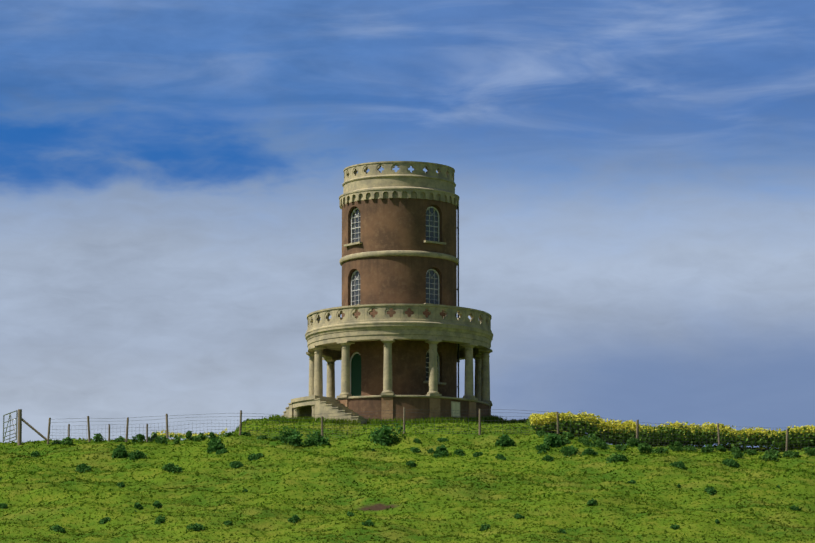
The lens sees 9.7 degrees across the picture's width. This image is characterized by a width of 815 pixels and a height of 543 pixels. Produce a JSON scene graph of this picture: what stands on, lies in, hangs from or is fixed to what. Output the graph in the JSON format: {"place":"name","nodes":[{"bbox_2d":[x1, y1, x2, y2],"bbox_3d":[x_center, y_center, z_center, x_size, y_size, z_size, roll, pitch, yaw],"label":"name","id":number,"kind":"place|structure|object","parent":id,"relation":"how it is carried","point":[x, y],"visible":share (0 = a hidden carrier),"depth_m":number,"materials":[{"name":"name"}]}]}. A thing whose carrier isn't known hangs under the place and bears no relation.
{"place":"outdoors","nodes":[
{"label":"outdoors","id":0,"kind":"place"},
{"bbox_2d":[0,420,814,542],"bbox_3d":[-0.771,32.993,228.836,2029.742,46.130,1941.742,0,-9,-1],"label":"hill","id":1,"kind":"structure","parent":0,"point":[377,506],"depth_m":176.06,"materials":[{"name":"green plant"}]},
{"bbox_2d":[282,395,368,423],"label":"entrance stairs","id":2,"kind":"structure","parent":1,"relation":"on","point":[325,407],"depth_m":196.87,"materials":[{"name":"stone"}]},
{"bbox_2d":[293,407,300,417],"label":"stair column","id":3,"kind":"structure","parent":2,"relation":"attached to","point":[296,410],"depth_m":197.98,"materials":[{"name":"stone"}]},
{"bbox_2d":[306,352,314,395],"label":"column","id":4,"kind":"structure","parent":2,"relation":"on","point":[311,355],"depth_m":201.13,"materials":[{"name":"stone"}]},
{"bbox_2d":[311,404,314,417],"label":"stair column","id":5,"kind":"structure","parent":2,"relation":"attached to","point":[313,409],"depth_m":197.00,"materials":[{"name":"stone"}]},
{"bbox_2d":[310,346,326,395],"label":"column","id":6,"kind":"structure","parent":2,"relation":"on","point":[318,376],"depth_m":199.28,"materials":[{"name":"stone"}]},
{"bbox_2d":[322,357,339,397],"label":"column","id":7,"kind":"structure","parent":2,"relation":"on","point":[330,387],"depth_m":202.86,"materials":[{"name":"stone"}]},
{"bbox_2d":[17,407,788,450],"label":"fence posts","id":8,"kind":"object","parent":1,"relation":"on","point":[19,437],"visible":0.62,"depth_m":191.26,"materials":[{"name":"wood"}]},
{"bbox_2d":[3,410,17,442],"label":"field gate","id":9,"kind":"structure","parent":8,"relation":"attached to","point":[10,420],"depth_m":192.65,"materials":[{"name":"grey metal"}]},
{"bbox_2d":[0,414,814,542],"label":"grass tufts","id":10,"kind":"object","parent":1,"relation":"on","point":[374,422],"visible":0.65,"depth_m":177.31,"materials":[{"name":"green plant"}]},
{"bbox_2d":[0,423,814,533],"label":"shrubs","id":11,"kind":"object","parent":1,"relation":"on","point":[381,436],"visible":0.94,"depth_m":188.24,"materials":[{"name":"green plant"}]},
{"bbox_2d":[336,397,488,420],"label":"base wall","id":12,"kind":"structure","parent":1,"relation":"on","point":[361,406],"depth_m":196.98,"materials":[{"name":"brown brick"}]},
{"bbox_2d":[335,395,490,407],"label":"plinth ledge","id":13,"kind":"object","parent":12,"relation":"on","point":[425,396],"visible":0.21,"depth_m":197.16,"materials":[{"name":"beige stone"}]},
{"bbox_2d":[337,341,354,397],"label":"column","id":14,"kind":"structure","parent":13,"relation":"on","point":[345,375],"depth_m":197.79,"materials":[{"name":"stone"}]},
{"bbox_2d":[381,339,394,395],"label":"column","id":15,"kind":"structure","parent":13,"relation":"on","point":[387,379],"depth_m":197.09,"materials":[{"name":"stone"}]},
{"bbox_2d":[425,339,441,396],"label":"column","id":16,"kind":"structure","parent":13,"relation":"on","point":[433,376],"depth_m":197.34,"materials":[{"name":"stone"}]},
{"bbox_2d":[460,343,477,400],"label":"column","id":17,"kind":"structure","parent":13,"relation":"on","point":[469,383],"depth_m":198.47,"materials":[{"name":"stone"}]},
{"bbox_2d":[473,355,481,400],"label":"column","id":18,"kind":"structure","parent":13,"relation":"on","point":[478,365],"depth_m":202.06,"materials":[{"name":"stone"}]},
{"bbox_2d":[305,304,492,359],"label":"balcony","id":19,"kind":"structure","parent":18,"relation":"on","point":[400,324],"depth_m":197.86,"materials":[{"name":"stone"}]},
{"bbox_2d":[326,343,475,350],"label":"balcony slab","id":20,"kind":"structure","parent":19,"relation":"attached to","point":[336,347],"depth_m":202.11,"materials":[{"name":"stone"}]},
{"bbox_2d":[478,349,492,405],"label":"column","id":21,"kind":"structure","parent":13,"relation":"on","point":[485,380],"depth_m":200.20,"materials":[{"name":"stone"}]},
{"bbox_2d":[451,401,459,417],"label":"plinth door frame","id":22,"kind":"object","parent":12,"relation":"in","point":[451,409],"visible":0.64,"depth_m":197.55,"materials":[{"name":"grey stone"}]},
{"bbox_2d":[452,403,458,415],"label":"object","id":23,"kind":"object","parent":22,"relation":"in","point":[455,409],"visible":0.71,"depth_m":197.54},
{"bbox_2d":[338,397,490,419],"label":"column pedestals","id":24,"kind":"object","parent":1,"relation":"on","point":[434,405],"visible":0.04,"depth_m":197.02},
{"bbox_2d":[342,198,456,396],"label":"tower wall","id":25,"kind":"structure","parent":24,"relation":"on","point":[392,224],"depth_m":199.34,"materials":[{"name":"brick"}]},
{"bbox_2d":[351,354,360,395],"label":"entrance door","id":26,"kind":"structure","parent":25,"relation":"attached to","point":[356,375],"depth_m":199.47,"materials":[{"name":"green wood"}]},
{"bbox_2d":[350,207,438,392],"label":"window frames","id":27,"kind":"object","parent":25,"relation":"attached to","point":[429,236],"depth_m":199.91,"materials":[{"name":"white wood"}]},
{"bbox_2d":[352,208,437,380],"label":"window glass","id":28,"kind":"object","parent":27,"relation":"in","point":[434,233],"visible":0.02,"depth_m":199.95,"materials":[{"name":"glass"}]},
{"bbox_2d":[344,240,445,384],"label":"window sills","id":29,"kind":"structure","parent":25,"relation":"attached to","point":[424,241],"depth_m":199.58,"materials":[{"name":"beige stone"}]},
{"bbox_2d":[339,161,458,208],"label":"parapet","id":30,"kind":"structure","parent":25,"relation":"on","point":[403,181],"depth_m":199.97,"materials":[{"name":"stone"}]},
{"bbox_2d":[339,250,458,265],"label":"string course","id":31,"kind":"object","parent":25,"relation":"attached to","point":[398,253],"visible":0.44,"depth_m":199.39,"materials":[{"name":"stone"}]},
{"bbox_2d":[457,207,458,397],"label":"rainwater pipe","id":32,"kind":"object","parent":25,"relation":"attached to","point":[458,282],"visible":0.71,"depth_m":201.34,"materials":[{"name":"black metal"}]},
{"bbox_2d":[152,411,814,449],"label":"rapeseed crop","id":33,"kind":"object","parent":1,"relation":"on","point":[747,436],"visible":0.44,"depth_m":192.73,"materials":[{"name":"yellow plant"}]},
{"bbox_2d":[0,0,814,448],"label":"sky","id":34,"kind":"structure","parent":0,"point":[634,180],"materials":[{"name":"blue"}]},
{"bbox_2d":[48,409,814,451],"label":"fence netting","id":35,"kind":"object","parent":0,"point":[245,427],"visible":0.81,"depth_m":191.38,"materials":[{"name":"grey metal"}]}
]}

